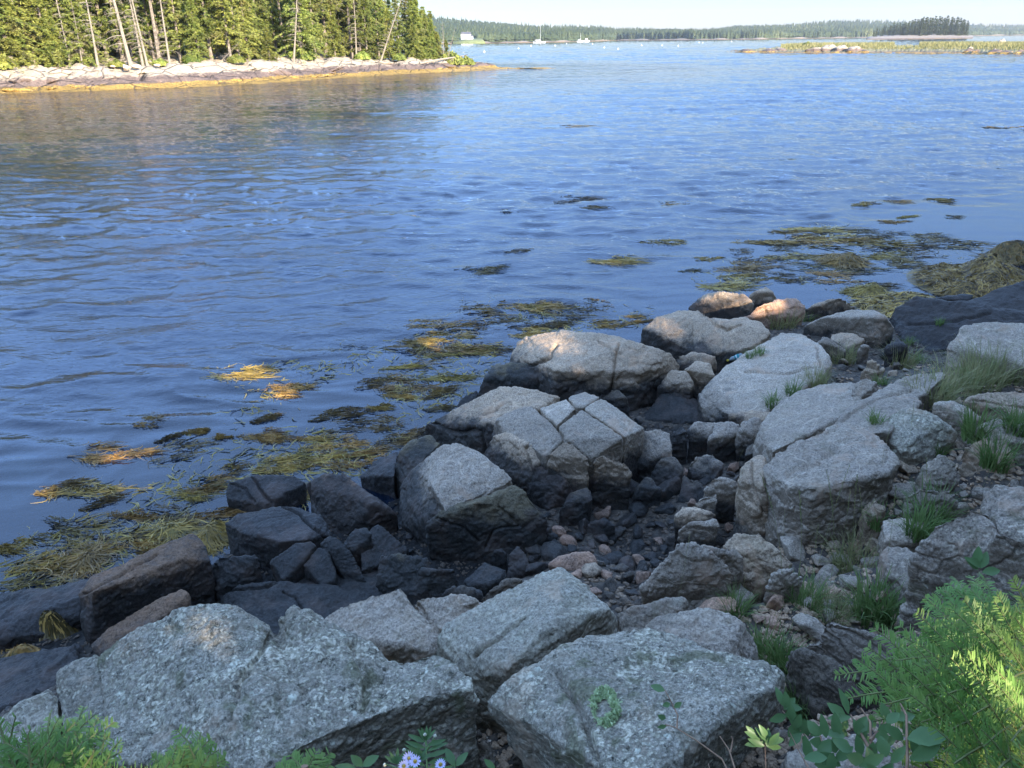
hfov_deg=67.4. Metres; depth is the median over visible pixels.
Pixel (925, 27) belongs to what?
spruce tree
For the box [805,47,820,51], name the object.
spit rock
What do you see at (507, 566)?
stone
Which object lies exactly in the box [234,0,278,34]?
conifer tree
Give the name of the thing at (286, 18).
conifer tree
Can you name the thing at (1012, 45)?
marsh grass
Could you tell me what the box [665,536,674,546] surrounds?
stone
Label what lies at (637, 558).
stone
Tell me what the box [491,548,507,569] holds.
stone
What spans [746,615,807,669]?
grass tuft
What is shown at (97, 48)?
conifer tree
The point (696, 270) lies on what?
seaweed
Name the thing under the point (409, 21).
conifer tree
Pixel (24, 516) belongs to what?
shore ground
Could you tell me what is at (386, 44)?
dead tree
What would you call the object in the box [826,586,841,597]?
stone
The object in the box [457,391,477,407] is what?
boulder
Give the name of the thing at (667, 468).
boulder
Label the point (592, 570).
stone
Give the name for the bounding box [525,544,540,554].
stone
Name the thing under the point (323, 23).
conifer tree
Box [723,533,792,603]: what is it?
boulder
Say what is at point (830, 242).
seaweed
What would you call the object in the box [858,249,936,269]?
seaweed
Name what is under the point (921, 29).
spruce tree
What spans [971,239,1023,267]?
seaweed mound
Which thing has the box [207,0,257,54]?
conifer tree
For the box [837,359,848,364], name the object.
stone
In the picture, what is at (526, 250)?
seaweed
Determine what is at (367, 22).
conifer tree
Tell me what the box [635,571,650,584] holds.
stone
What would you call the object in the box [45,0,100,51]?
conifer tree
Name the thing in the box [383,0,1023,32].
sky
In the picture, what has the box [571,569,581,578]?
stone
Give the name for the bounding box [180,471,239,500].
seaweed
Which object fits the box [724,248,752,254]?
seaweed
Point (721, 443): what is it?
boulder
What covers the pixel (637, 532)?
stone
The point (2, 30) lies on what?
conifer tree
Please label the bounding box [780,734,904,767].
boulder
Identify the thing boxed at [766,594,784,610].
stone
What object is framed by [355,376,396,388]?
seaweed
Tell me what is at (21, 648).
seaweed mound
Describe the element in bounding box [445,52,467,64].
bush
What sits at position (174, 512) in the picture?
seaweed
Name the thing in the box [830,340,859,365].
grass tuft
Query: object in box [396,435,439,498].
boulder
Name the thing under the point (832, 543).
stone
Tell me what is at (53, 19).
conifer tree
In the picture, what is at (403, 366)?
seaweed
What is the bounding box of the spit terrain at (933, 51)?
[727,44,1023,54]
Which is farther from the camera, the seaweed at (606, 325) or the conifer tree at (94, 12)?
the conifer tree at (94, 12)
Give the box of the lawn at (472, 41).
[453,38,484,43]
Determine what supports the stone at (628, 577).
on the shore ground at (24, 516)
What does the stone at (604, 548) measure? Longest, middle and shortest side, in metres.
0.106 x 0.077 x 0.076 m
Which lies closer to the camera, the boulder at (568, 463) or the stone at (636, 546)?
the stone at (636, 546)
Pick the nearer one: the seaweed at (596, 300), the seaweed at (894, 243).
the seaweed at (596, 300)
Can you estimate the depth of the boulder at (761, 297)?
10.58 m
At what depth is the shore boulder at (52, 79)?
67.84 m
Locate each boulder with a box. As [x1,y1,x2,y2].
[0,579,88,651]
[0,645,79,712]
[0,689,62,766]
[1,87,19,91]
[8,75,37,82]
[11,86,36,90]
[46,75,60,83]
[48,70,71,75]
[56,655,107,765]
[70,82,93,87]
[78,534,216,643]
[85,83,95,88]
[91,589,191,655]
[97,603,480,767]
[100,75,119,80]
[131,70,145,74]
[144,69,157,73]
[156,77,165,82]
[212,555,262,601]
[220,581,371,632]
[225,506,331,571]
[226,475,306,513]
[232,76,250,81]
[269,69,291,75]
[270,542,316,582]
[296,571,382,596]
[304,548,338,584]
[306,473,398,535]
[318,72,328,76]
[320,536,365,581]
[325,588,481,662]
[328,65,346,71]
[343,528,372,568]
[360,452,397,500]
[361,525,408,573]
[375,553,457,603]
[376,61,393,64]
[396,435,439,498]
[399,443,511,544]
[422,386,559,454]
[425,484,547,563]
[436,567,617,733]
[442,585,482,601]
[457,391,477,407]
[464,563,506,596]
[477,362,539,396]
[481,578,522,602]
[484,432,540,495]
[487,628,785,767]
[492,406,562,469]
[507,546,528,578]
[510,330,679,410]
[526,466,572,510]
[540,400,574,431]
[547,442,588,491]
[548,551,596,570]
[559,410,622,493]
[559,488,592,525]
[568,392,598,414]
[585,399,644,481]
[592,456,631,509]
[602,390,629,416]
[617,596,688,631]
[632,477,662,507]
[637,428,671,482]
[639,541,743,610]
[640,310,770,373]
[644,393,697,424]
[644,607,758,659]
[651,456,682,485]
[656,370,694,398]
[670,427,687,464]
[673,507,717,548]
[676,475,704,502]
[677,352,716,373]
[677,518,719,546]
[684,361,714,401]
[687,421,714,462]
[687,454,723,480]
[688,291,753,318]
[695,495,716,517]
[697,389,730,422]
[701,333,831,421]
[703,477,736,523]
[707,421,739,462]
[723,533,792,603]
[728,410,769,426]
[733,455,768,538]
[735,417,761,461]
[744,298,804,328]
[744,443,753,463]
[749,287,776,310]
[752,382,861,462]
[763,422,900,545]
[763,568,802,604]
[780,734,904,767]
[785,647,860,720]
[803,310,893,348]
[804,298,854,320]
[817,337,845,361]
[821,622,919,708]
[831,333,864,357]
[833,370,945,443]
[876,518,923,554]
[877,546,913,606]
[884,340,907,367]
[886,407,957,465]
[889,296,1023,351]
[897,484,1023,631]
[901,488,957,533]
[913,454,959,493]
[932,400,980,446]
[935,294,972,300]
[944,322,1023,386]
[957,438,1015,478]
[963,391,1023,422]
[969,281,1023,310]
[973,419,1023,464]
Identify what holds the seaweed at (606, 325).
on the sea water
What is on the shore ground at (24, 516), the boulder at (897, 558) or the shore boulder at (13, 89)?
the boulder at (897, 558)
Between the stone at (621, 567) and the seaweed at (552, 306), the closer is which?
the stone at (621, 567)
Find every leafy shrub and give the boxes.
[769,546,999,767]
[802,689,947,767]
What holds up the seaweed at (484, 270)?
on the sea water
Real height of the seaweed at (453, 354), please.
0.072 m
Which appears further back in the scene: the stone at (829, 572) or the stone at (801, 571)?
the stone at (801, 571)
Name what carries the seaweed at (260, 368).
on the sea water
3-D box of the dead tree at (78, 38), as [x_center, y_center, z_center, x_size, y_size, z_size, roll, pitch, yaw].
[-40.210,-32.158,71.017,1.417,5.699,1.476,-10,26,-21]
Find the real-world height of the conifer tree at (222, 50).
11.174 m
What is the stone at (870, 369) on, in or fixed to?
on the shore ground at (24, 516)
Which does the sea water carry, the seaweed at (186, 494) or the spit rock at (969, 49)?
the seaweed at (186, 494)
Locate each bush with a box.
[0,52,19,69]
[107,58,125,66]
[151,57,167,65]
[180,52,202,63]
[226,52,246,62]
[297,50,316,59]
[353,50,370,59]
[391,53,406,59]
[436,50,452,60]
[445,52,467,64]
[464,56,476,64]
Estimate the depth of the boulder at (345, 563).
5.70 m
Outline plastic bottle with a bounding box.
[727,353,741,361]
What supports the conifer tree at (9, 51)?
on the ledge terrain at (216, 71)
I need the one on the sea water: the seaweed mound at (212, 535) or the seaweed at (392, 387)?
the seaweed at (392, 387)
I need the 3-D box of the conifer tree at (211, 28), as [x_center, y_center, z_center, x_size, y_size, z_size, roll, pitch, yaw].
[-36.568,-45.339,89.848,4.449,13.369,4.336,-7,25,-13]
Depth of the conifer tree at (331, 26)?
93.70 m
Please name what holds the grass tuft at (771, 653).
on the shore ground at (24, 516)
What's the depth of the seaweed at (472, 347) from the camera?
10.26 m
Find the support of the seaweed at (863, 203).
on the sea water
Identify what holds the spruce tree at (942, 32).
on the islet terrain at (932, 36)
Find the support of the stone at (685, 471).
on the shore ground at (24, 516)
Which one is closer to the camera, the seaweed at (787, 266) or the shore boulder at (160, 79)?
the seaweed at (787, 266)
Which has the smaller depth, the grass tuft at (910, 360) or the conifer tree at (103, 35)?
the grass tuft at (910, 360)
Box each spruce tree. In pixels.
[891,22,894,35]
[896,22,900,34]
[908,20,913,33]
[910,19,915,34]
[914,19,918,33]
[919,17,924,35]
[922,17,928,34]
[927,18,930,34]
[928,17,934,34]
[931,16,936,33]
[933,16,940,34]
[936,17,943,34]
[940,18,945,34]
[943,16,948,34]
[947,17,953,34]
[954,17,960,34]
[956,18,962,35]
[960,20,966,34]
[963,20,968,35]
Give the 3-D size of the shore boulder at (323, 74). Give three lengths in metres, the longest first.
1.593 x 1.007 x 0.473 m
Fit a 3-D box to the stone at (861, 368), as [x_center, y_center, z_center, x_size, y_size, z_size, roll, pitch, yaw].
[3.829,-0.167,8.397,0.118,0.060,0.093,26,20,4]
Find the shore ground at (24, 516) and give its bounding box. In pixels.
[0,204,1023,767]
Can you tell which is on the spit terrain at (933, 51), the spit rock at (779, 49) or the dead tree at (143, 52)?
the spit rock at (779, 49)
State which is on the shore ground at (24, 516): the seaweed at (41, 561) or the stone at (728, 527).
the stone at (728, 527)
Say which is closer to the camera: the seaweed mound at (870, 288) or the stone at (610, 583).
the stone at (610, 583)
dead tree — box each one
[52,0,77,64]
[71,3,89,63]
[78,0,108,66]
[104,0,137,65]
[118,0,155,65]
[130,0,156,65]
[156,0,178,62]
[286,0,306,61]
[347,0,365,54]
[380,1,400,60]
[438,25,445,54]
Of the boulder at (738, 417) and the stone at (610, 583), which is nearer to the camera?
the stone at (610, 583)
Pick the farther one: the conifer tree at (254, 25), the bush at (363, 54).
the bush at (363, 54)
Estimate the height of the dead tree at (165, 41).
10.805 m
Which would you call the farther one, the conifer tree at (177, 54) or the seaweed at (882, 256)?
the conifer tree at (177, 54)
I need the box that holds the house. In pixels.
[461,31,472,38]
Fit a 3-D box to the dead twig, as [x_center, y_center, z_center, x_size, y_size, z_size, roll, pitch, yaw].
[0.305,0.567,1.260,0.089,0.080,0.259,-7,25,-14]
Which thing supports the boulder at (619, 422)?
on the shore ground at (24, 516)
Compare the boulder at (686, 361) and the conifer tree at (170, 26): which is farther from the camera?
the conifer tree at (170, 26)
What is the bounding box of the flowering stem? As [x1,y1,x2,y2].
[383,726,452,767]
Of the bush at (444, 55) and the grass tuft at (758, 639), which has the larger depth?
the bush at (444, 55)
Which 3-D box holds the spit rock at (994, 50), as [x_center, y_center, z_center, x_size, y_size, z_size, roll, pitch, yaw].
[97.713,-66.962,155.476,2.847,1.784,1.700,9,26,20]
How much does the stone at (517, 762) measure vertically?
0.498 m
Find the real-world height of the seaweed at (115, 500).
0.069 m
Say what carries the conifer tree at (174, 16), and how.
on the ledge terrain at (216, 71)
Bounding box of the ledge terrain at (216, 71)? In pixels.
[0,52,549,93]
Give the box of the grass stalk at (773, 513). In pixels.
[760,474,781,571]
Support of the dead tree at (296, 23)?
on the ledge terrain at (216, 71)
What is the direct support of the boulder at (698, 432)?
on the shore ground at (24, 516)
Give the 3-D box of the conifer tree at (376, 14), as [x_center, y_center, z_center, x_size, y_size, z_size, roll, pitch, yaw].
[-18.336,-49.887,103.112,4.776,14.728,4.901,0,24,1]
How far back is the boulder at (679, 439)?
7.12 m
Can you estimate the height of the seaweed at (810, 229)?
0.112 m
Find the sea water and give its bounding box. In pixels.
[0,35,1023,503]
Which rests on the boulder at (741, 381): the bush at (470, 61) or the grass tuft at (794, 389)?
the grass tuft at (794, 389)
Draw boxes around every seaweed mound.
[0,642,40,657]
[6,609,79,651]
[47,532,129,585]
[126,510,208,551]
[181,518,228,560]
[809,252,874,274]
[839,282,895,299]
[846,291,934,317]
[893,253,1023,298]
[926,281,977,295]
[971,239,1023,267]
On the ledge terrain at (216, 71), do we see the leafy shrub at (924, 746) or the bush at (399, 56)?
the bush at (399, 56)
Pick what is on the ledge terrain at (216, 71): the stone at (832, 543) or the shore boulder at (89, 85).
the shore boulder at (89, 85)
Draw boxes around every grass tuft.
[708,582,772,622]
[741,349,755,358]
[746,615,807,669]
[752,343,770,355]
[752,625,813,675]
[755,388,781,408]
[758,298,813,329]
[772,563,842,619]
[780,374,811,396]
[780,661,827,719]
[795,573,871,625]
[797,361,840,387]
[803,312,821,321]
[809,520,878,574]
[825,554,906,629]
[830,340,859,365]
[848,571,905,630]
[858,496,903,531]
[862,408,889,425]
[868,372,891,385]
[876,338,933,369]
[883,491,955,542]
[885,357,983,410]
[898,470,972,530]
[902,335,920,345]
[906,350,1005,400]
[909,348,934,363]
[934,316,947,325]
[934,439,959,455]
[936,344,1022,393]
[938,395,1022,444]
[949,333,1016,378]
[956,337,1023,386]
[962,425,1023,473]
[978,397,1023,437]
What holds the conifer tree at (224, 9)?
on the ledge terrain at (216, 71)
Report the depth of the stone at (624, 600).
4.99 m
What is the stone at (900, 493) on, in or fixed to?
on the shore ground at (24, 516)
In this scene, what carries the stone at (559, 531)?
on the shore ground at (24, 516)
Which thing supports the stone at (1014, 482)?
on the shore ground at (24, 516)
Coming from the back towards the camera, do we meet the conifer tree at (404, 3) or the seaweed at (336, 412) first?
the conifer tree at (404, 3)
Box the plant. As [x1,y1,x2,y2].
[744,725,783,767]
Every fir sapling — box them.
[0,706,125,767]
[131,724,229,767]
[275,747,335,767]
[834,573,1023,767]
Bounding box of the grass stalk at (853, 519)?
[851,474,857,574]
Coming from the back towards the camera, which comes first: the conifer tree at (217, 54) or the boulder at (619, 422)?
the conifer tree at (217, 54)
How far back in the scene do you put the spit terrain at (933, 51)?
173.46 m
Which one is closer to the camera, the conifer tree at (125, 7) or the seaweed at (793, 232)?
the seaweed at (793, 232)
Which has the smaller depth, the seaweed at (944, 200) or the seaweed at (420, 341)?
the seaweed at (420, 341)
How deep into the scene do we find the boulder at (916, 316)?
9.40 m
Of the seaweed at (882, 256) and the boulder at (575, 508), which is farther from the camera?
the seaweed at (882, 256)
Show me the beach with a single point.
(688, 39)
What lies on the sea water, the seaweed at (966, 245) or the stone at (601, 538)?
the seaweed at (966, 245)
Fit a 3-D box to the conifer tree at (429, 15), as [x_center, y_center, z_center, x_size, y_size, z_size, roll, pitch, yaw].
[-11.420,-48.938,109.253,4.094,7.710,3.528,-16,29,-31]
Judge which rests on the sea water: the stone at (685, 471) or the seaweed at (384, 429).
the seaweed at (384, 429)
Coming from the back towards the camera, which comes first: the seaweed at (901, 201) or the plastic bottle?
the seaweed at (901, 201)
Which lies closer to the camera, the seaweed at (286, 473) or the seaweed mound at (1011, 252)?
the seaweed at (286, 473)
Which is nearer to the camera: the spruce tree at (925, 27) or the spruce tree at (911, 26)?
the spruce tree at (925, 27)
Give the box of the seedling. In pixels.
[335,748,494,767]
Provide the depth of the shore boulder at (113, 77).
70.17 m
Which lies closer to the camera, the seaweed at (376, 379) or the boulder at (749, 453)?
the boulder at (749, 453)
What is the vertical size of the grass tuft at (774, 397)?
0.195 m
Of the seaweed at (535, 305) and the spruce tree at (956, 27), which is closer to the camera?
the seaweed at (535, 305)
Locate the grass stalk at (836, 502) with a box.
[817,465,849,567]
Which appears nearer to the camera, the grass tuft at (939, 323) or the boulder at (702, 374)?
the boulder at (702, 374)
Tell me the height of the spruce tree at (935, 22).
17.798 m
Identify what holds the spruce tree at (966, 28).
on the islet terrain at (932, 36)
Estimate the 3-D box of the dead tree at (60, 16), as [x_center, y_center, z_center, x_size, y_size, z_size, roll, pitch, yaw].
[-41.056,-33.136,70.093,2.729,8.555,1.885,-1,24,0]
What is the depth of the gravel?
4.83 m
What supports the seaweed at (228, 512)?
on the sea water
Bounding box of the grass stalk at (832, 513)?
[826,470,833,587]
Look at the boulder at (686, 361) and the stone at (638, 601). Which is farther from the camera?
the boulder at (686, 361)
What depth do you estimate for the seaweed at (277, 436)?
8.04 m
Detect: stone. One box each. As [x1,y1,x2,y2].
[31,689,41,695]
[73,643,84,653]
[123,64,130,70]
[131,64,140,68]
[405,532,413,539]
[476,730,481,738]
[477,737,496,767]
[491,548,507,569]
[506,554,508,573]
[513,755,522,767]
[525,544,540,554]
[525,562,547,574]
[527,554,540,563]
[540,541,567,560]
[544,512,551,518]
[546,526,557,541]
[552,525,565,536]
[559,535,576,545]
[567,544,577,552]
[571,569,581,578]
[574,532,583,541]
[578,518,589,534]
[579,546,590,552]
[581,562,601,578]
[587,518,616,543]
[588,539,594,548]
[590,587,601,595]
[593,534,608,544]
[594,506,610,519]
[594,554,609,564]
[597,560,605,566]
[599,544,610,553]
[600,570,612,579]
[602,551,623,564]
[604,577,615,592]
[604,591,614,599]
[609,563,629,572]
[615,512,637,527]
[615,526,626,537]
[618,555,634,570]
[620,571,634,583]
[620,595,630,604]
[625,589,638,595]
[628,501,648,516]
[629,478,639,497]
[629,538,644,553]
[632,554,643,564]
[633,524,642,538]
[634,417,642,424]
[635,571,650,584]
[635,598,641,604]
[636,560,648,569]
[643,552,656,560]
[646,522,655,527]
[650,558,660,567]
[654,502,675,514]
[654,521,665,527]
[654,537,662,543]
[659,476,680,501]
[659,544,667,553]
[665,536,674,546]
[683,468,687,476]
[687,498,695,506]
[699,477,711,485]
[699,597,736,612]
[714,535,723,546]
[724,522,732,532]
[726,471,736,475]
[727,462,738,471]
[735,585,754,604]
[752,614,765,622]
[763,615,778,630]
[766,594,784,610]
[770,727,787,739]
[780,536,805,560]
[791,613,824,640]
[798,568,803,575]
[799,591,814,608]
[804,637,823,654]
[810,554,832,566]
[811,564,838,586]
[822,608,835,622]
[823,600,833,607]
[825,540,840,548]
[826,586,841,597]
[829,552,852,565]
[835,364,847,370]
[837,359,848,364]
[838,574,858,590]
[849,616,860,624]
[851,379,878,398]
[856,344,869,364]
[857,501,885,544]
[858,365,865,370]
[860,360,884,381]
[860,556,878,567]
[865,538,877,548]
[872,591,886,602]
[878,352,884,358]
[888,370,897,375]
[888,483,913,500]
[892,362,902,369]
[894,508,901,516]
[898,460,917,473]
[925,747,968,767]
[949,451,956,457]
[955,440,964,448]
[955,502,968,517]
[956,454,961,461]
[959,482,966,489]
[959,490,967,496]
[971,487,990,500]
[995,471,1006,479]
[1010,479,1019,486]
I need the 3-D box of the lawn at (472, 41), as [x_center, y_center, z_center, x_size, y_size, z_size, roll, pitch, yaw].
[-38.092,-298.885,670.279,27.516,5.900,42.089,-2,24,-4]
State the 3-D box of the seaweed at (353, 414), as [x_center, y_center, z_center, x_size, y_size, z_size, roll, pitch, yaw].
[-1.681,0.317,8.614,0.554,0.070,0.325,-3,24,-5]
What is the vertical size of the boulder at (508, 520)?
0.861 m
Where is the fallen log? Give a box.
[419,54,466,64]
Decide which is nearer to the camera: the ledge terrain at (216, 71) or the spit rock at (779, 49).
the ledge terrain at (216, 71)
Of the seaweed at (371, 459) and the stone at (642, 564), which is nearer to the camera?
the stone at (642, 564)
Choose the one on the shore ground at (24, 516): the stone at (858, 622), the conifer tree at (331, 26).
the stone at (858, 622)
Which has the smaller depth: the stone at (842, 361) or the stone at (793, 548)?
the stone at (793, 548)
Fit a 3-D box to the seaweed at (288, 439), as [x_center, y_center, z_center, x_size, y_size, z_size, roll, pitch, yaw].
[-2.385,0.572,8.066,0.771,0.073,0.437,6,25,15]
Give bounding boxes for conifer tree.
[0,0,38,71]
[0,0,42,61]
[0,0,42,67]
[0,0,49,58]
[4,0,61,64]
[18,0,78,67]
[31,0,89,48]
[37,8,70,67]
[38,0,107,68]
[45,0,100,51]
[56,0,114,66]
[79,0,108,48]
[81,0,131,58]
[84,3,136,55]
[85,2,142,56]
[87,1,100,58]
[95,0,152,58]
[104,0,149,59]
[122,0,168,57]
[126,1,167,55]
[131,28,152,64]
[143,0,187,56]
[147,0,184,57]
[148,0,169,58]
[148,0,203,63]
[151,0,162,57]
[153,0,183,53]
[167,0,218,53]
[177,0,226,60]
[182,0,213,60]
[201,7,220,52]
[202,0,258,63]
[204,0,219,55]
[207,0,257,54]
[211,13,226,54]
[222,0,268,60]
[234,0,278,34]
[239,0,268,57]
[243,0,282,53]
[257,0,291,53]
[260,27,279,60]
[261,2,293,53]
[271,0,326,62]
[277,0,299,53]
[277,1,286,52]
[282,0,328,46]
[287,0,332,56]
[309,0,328,50]
[317,0,344,42]
[318,0,347,57]
[319,0,353,55]
[321,2,327,54]
[334,0,363,56]
[336,0,364,58]
[340,0,383,60]
[345,0,383,59]
[346,2,381,56]
[364,0,390,58]
[370,0,394,43]
[372,1,389,52]
[376,8,399,59]
[384,0,402,53]
[386,0,408,55]
[390,0,402,47]
[397,0,406,53]
[399,0,407,46]
[400,0,421,57]
[402,0,408,52]
[403,0,431,59]
[404,23,424,60]
[419,6,428,58]
[419,14,432,56]
[422,20,439,59]
[427,10,441,41]
[433,32,444,58]
[444,39,448,52]
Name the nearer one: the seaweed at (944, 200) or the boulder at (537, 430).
the boulder at (537, 430)
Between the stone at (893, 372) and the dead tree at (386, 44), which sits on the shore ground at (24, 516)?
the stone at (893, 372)
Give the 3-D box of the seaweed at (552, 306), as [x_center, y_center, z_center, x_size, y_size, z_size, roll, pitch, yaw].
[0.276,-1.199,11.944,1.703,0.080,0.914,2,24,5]
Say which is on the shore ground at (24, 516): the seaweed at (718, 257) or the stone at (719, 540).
the stone at (719, 540)
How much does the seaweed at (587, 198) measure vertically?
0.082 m
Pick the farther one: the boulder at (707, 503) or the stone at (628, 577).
the boulder at (707, 503)
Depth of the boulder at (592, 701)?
2.83 m
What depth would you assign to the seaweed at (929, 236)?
15.62 m
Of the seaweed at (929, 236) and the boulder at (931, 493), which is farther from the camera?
the seaweed at (929, 236)
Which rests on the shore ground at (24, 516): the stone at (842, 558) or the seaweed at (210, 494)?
the stone at (842, 558)
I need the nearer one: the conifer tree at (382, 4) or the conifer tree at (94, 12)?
the conifer tree at (94, 12)
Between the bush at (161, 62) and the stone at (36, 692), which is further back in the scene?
the bush at (161, 62)
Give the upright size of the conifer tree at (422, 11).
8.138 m
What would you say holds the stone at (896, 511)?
on the shore ground at (24, 516)
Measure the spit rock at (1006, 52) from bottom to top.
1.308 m
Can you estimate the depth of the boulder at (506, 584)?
4.98 m
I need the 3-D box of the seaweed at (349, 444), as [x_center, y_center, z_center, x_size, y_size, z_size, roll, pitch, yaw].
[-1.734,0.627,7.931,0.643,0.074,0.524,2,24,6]
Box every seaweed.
[0,225,987,592]
[0,533,46,558]
[0,548,76,584]
[0,551,66,592]
[18,566,78,589]
[23,532,140,586]
[29,516,101,546]
[33,476,94,497]
[37,475,146,506]
[39,511,164,559]
[66,440,167,467]
[78,491,130,514]
[105,507,163,525]
[121,535,169,559]
[131,501,231,543]
[132,413,167,428]
[147,437,221,469]
[153,431,184,443]
[163,473,238,508]
[164,486,217,506]
[178,506,246,523]
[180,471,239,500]
[181,425,210,434]
[200,363,283,383]
[213,432,234,439]
[216,460,253,478]
[235,431,290,446]
[246,454,307,474]
[249,411,286,424]
[252,450,347,475]
[254,426,314,448]
[263,382,317,400]
[279,426,375,474]
[295,447,368,476]
[297,429,338,454]
[307,404,347,425]
[311,432,373,452]
[318,414,388,437]
[338,405,383,419]
[341,444,399,468]
[353,428,421,459]
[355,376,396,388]
[365,402,398,413]
[368,413,415,434]
[373,373,445,396]
[378,363,428,369]
[381,343,476,370]
[381,392,419,402]
[391,425,425,445]
[395,335,442,350]
[404,318,442,327]
[407,308,520,337]
[413,371,484,384]
[415,330,477,342]
[419,382,466,401]
[420,346,510,360]
[422,403,456,415]
[430,343,496,356]
[445,331,506,351]
[454,264,512,274]
[456,303,504,316]
[466,317,510,330]
[479,296,581,314]
[481,345,513,356]
[495,314,545,331]
[504,248,529,252]
[508,324,555,338]
[518,303,565,311]
[535,320,576,329]
[546,303,605,322]
[552,195,605,203]
[562,125,599,126]
[580,205,607,209]
[583,253,651,266]
[584,297,607,303]
[588,319,649,329]
[624,313,653,324]
[640,238,687,245]
[677,268,701,272]
[695,256,724,261]
[695,272,774,295]
[716,259,780,273]
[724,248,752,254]
[724,253,799,273]
[731,238,812,244]
[733,271,779,282]
[749,240,812,253]
[761,251,821,262]
[768,271,824,284]
[770,229,827,238]
[778,222,888,244]
[782,261,843,274]
[783,235,886,245]
[793,233,931,252]
[801,267,863,285]
[826,263,899,276]
[843,227,915,239]
[845,280,905,292]
[851,201,887,206]
[856,241,951,260]
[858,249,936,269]
[869,199,920,203]
[876,220,910,223]
[885,258,926,269]
[894,230,960,249]
[897,215,918,217]
[920,236,997,254]
[924,198,956,202]
[946,215,965,220]
[984,126,1023,129]
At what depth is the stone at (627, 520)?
6.26 m
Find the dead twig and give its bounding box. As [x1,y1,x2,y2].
[650,684,734,767]
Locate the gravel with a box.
[0,324,1023,767]
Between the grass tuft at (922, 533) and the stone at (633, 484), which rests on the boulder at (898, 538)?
the grass tuft at (922, 533)
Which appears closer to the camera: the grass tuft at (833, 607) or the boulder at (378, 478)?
the grass tuft at (833, 607)
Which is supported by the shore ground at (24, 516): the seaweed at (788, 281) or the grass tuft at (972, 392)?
the grass tuft at (972, 392)
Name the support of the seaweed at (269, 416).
on the sea water
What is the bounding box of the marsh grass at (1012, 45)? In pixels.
[781,40,1023,49]
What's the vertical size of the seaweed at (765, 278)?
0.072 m
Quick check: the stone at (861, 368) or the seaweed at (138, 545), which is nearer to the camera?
the seaweed at (138, 545)
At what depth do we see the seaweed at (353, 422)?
8.35 m
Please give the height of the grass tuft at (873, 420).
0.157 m
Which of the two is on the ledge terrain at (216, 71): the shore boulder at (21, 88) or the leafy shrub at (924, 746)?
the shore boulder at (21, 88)
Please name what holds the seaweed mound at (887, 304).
on the shore ground at (24, 516)
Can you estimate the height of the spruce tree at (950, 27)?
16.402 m
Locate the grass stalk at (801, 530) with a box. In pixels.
[798,492,801,583]
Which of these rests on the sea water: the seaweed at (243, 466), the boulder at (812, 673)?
the seaweed at (243, 466)
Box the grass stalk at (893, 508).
[888,485,896,550]
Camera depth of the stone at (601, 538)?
6.02 m
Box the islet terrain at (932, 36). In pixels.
[866,34,972,39]
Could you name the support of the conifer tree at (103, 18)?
on the ledge terrain at (216, 71)
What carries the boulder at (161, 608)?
on the shore ground at (24, 516)
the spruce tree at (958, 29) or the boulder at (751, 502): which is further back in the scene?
the spruce tree at (958, 29)
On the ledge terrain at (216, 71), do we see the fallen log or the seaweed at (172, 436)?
the fallen log
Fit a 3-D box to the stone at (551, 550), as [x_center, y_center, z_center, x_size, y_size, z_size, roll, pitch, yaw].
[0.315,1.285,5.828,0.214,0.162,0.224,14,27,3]
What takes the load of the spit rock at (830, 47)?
on the spit terrain at (933, 51)
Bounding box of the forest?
[419,15,1023,42]
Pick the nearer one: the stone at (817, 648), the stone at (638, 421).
the stone at (817, 648)
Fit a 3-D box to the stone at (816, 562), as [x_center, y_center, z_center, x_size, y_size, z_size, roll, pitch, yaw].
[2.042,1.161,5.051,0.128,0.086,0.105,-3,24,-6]
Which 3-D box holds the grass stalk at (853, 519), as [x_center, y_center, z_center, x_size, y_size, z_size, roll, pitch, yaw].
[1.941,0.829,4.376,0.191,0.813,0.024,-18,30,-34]
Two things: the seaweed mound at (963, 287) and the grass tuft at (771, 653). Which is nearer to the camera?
the grass tuft at (771, 653)
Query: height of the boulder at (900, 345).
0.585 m
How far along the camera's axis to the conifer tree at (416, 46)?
100.04 m
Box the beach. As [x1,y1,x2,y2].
[441,34,1022,43]
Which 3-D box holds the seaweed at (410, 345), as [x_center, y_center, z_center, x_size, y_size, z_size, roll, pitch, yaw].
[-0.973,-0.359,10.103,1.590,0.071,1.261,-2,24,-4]
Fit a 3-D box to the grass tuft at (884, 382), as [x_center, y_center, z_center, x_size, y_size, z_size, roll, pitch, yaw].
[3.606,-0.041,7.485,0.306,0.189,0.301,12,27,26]
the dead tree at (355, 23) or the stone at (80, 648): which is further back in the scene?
the dead tree at (355, 23)
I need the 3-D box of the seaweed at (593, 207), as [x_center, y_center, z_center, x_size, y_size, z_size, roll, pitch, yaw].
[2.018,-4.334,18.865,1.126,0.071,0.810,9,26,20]
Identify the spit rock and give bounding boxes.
[737,49,756,52]
[759,48,776,52]
[775,47,786,50]
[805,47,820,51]
[821,44,835,50]
[834,45,847,50]
[846,46,862,52]
[962,47,973,52]
[988,48,1002,53]
[999,50,1012,53]
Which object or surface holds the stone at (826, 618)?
on the shore ground at (24, 516)
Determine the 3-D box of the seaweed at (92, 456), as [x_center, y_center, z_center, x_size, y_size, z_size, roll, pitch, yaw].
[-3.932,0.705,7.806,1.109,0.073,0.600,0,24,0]
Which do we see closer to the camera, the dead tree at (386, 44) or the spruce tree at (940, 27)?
the dead tree at (386, 44)
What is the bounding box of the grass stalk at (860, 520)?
[836,499,875,565]
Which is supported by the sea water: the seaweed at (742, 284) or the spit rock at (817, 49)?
the seaweed at (742, 284)
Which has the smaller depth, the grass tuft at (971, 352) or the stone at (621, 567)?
the stone at (621, 567)

